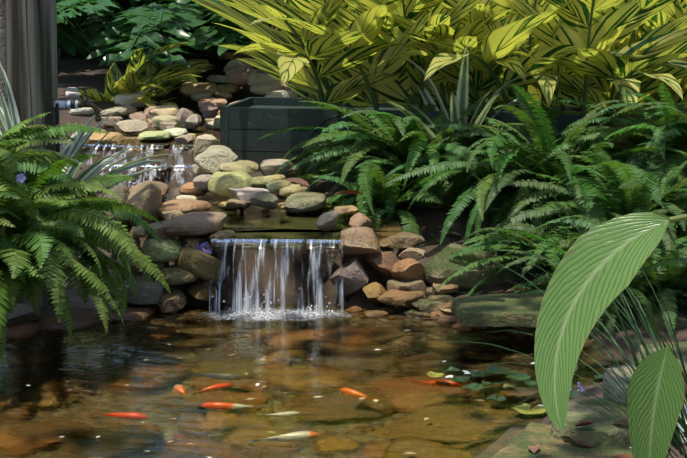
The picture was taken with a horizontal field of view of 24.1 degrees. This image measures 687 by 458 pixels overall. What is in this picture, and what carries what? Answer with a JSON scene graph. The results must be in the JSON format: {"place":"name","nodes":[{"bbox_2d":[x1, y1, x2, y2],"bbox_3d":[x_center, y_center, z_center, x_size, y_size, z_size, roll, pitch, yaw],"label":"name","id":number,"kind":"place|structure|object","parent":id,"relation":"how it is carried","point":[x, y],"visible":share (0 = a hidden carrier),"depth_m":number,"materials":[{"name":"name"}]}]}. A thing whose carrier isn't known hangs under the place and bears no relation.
{"place":"outdoors","nodes":[
{"label":"outdoors","id":0,"kind":"place"},
{"bbox_2d":[65,103,401,241],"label":"stream water","id":1,"kind":"structure","parent":0,"point":[251,221],"depth_m":6.51,"materials":[{"name":"liquid"}]},
{"bbox_2d":[0,304,622,457],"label":"pond water","id":2,"kind":"structure","parent":0,"point":[292,361],"depth_m":4.95,"materials":[{"name":"brown liquid"}]},
{"bbox_2d":[114,171,332,315],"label":"water splashes","id":3,"kind":"object","parent":2,"relation":"on","point":[310,309],"visible":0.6,"depth_m":5.94,"materials":[{"name":"white liquid"}]},
{"bbox_2d":[27,178,632,457],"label":"dead leaf litter","id":4,"kind":"object","parent":2,"relation":"on","point":[534,449],"visible":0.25,"depth_m":4.10,"materials":[{"name":"brown plant"}]},
{"bbox_2d":[437,370,542,405],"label":"fallen white petals","id":5,"kind":"object","parent":2,"relation":"on","point":[451,376],"visible":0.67,"depth_m":5.05,"materials":[{"name":"white plant"}]},
{"bbox_2d":[426,364,603,413],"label":"water lily pads","id":6,"kind":"object","parent":2,"relation":"on","point":[525,409],"visible":0.67,"depth_m":4.91,"materials":[{"name":"green plant"}]},
{"bbox_2d":[0,22,686,457],"bbox_3d":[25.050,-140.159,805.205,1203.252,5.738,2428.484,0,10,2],"label":"ground","id":7,"kind":"structure","parent":0,"point":[78,70],"depth_m":6.62,"materials":[{"name":"soil"}]},
{"bbox_2d":[0,0,7,133],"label":"tree trunk","id":8,"kind":"object","parent":7,"relation":"on","point":[3,54],"visible":0.1,"depth_m":6.06,"materials":[{"name":"wood"}]},
{"bbox_2d":[5,0,58,306],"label":"timber post","id":9,"kind":"object","parent":7,"relation":"on","point":[31,35],"visible":0.27,"depth_m":5.76,"materials":[{"name":"grey wood"}]},
{"bbox_2d":[55,100,74,288],"bbox_3d":[-1.013,-0.077,5.900,0.082,0.789,0.032,0,10,2],"label":"black hose","id":10,"kind":"object","parent":9,"relation":"attached to","point":[72,104],"visible":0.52,"depth_m":5.83,"materials":[{"name":"black rubber"}]},
{"bbox_2d":[54,100,78,108],"bbox_3d":[-1.013,-0.452,5.836,0.102,0.030,0.031,0,10,2],"label":"pipe","id":11,"kind":"object","parent":9,"relation":"attached to","point":[61,104],"visible":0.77,"depth_m":5.83,"materials":[{"name":"white metal"}]},
{"bbox_2d":[78,87,101,121],"bbox_3d":[-0.924,-0.452,5.831,0.086,0.124,0.041,2,10,13],"label":"faucet","id":12,"kind":"object","parent":11,"relation":"attached to","point":[85,103],"visible":1,"depth_m":5.83,"materials":[{"name":"brown"}]},
{"bbox_2d":[56,0,263,66],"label":"philodendron leaves","id":13,"kind":"object","parent":7,"relation":"on","point":[142,21],"visible":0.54,"depth_m":8.65,"materials":[{"name":"green plant"}]},
{"bbox_2d":[0,46,538,200],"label":"strap leaves","id":14,"kind":"object","parent":7,"relation":"on","point":[458,103],"visible":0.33,"depth_m":6.03,"materials":[{"name":"green plant"}]},
{"bbox_2d":[16,173,584,392],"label":"purple flowers","id":15,"kind":"object","parent":7,"relation":"on","point":[205,247],"visible":0.46,"depth_m":5.62,"materials":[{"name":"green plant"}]},
{"bbox_2d":[0,79,686,366],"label":"ferns","id":16,"kind":"object","parent":7,"relation":"on","point":[46,226],"visible":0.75,"depth_m":6.25,"materials":[{"name":"green plant"}]},
{"bbox_2d":[0,44,686,457],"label":"rocks","id":17,"kind":"object","parent":7,"relation":"on","point":[222,170],"visible":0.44,"depth_m":6.08,"materials":[{"name":"grey stone"}]},
{"bbox_2d":[82,68,343,312],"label":"waterfalls","id":18,"kind":"object","parent":17,"relation":"on","point":[284,254],"visible":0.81,"depth_m":5.99,"materials":[{"name":"white liquid"}]},
{"bbox_2d":[291,111,389,162],"bbox_3d":[-0.033,-0.397,7.338,0.493,0.296,0.068,1,10,3],"label":"irrigation tube","id":19,"kind":"object","parent":17,"relation":"on","point":[313,132],"visible":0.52,"depth_m":7.34,"materials":[{"name":"black plastic"}]},
{"bbox_2d":[93,306,610,364],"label":"pond bed stones","id":20,"kind":"object","parent":7,"relation":"on","point":[599,362],"depth_m":5.24,"materials":[{"name":"brown stone"}]},
{"bbox_2d":[77,0,686,123],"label":"variegated leaves","id":21,"kind":"object","parent":7,"relation":"on","point":[437,36],"visible":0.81,"depth_m":7.25,"materials":[{"name":"yellow plant"}]},
{"bbox_2d":[220,97,605,175],"bbox_3d":[0.341,-0.430,7.578,1.753,0.314,0.553,2,10,11],"label":"planter box","id":22,"kind":"object","parent":7,"relation":"on","point":[246,123],"visible":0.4,"depth_m":7.42,"materials":[{"name":"paint"}]},
{"bbox_2d":[390,189,686,457],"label":"grass clump","id":23,"kind":"object","parent":7,"relation":"on","point":[677,443],"visible":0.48,"depth_m":2.95,"materials":[{"name":"green plant"}]},
{"bbox_2d":[534,212,686,457],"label":"broad leaves","id":24,"kind":"object","parent":7,"relation":"on","point":[597,269],"visible":1,"depth_m":2.59,"materials":[{"name":"green plant"}]}
]}

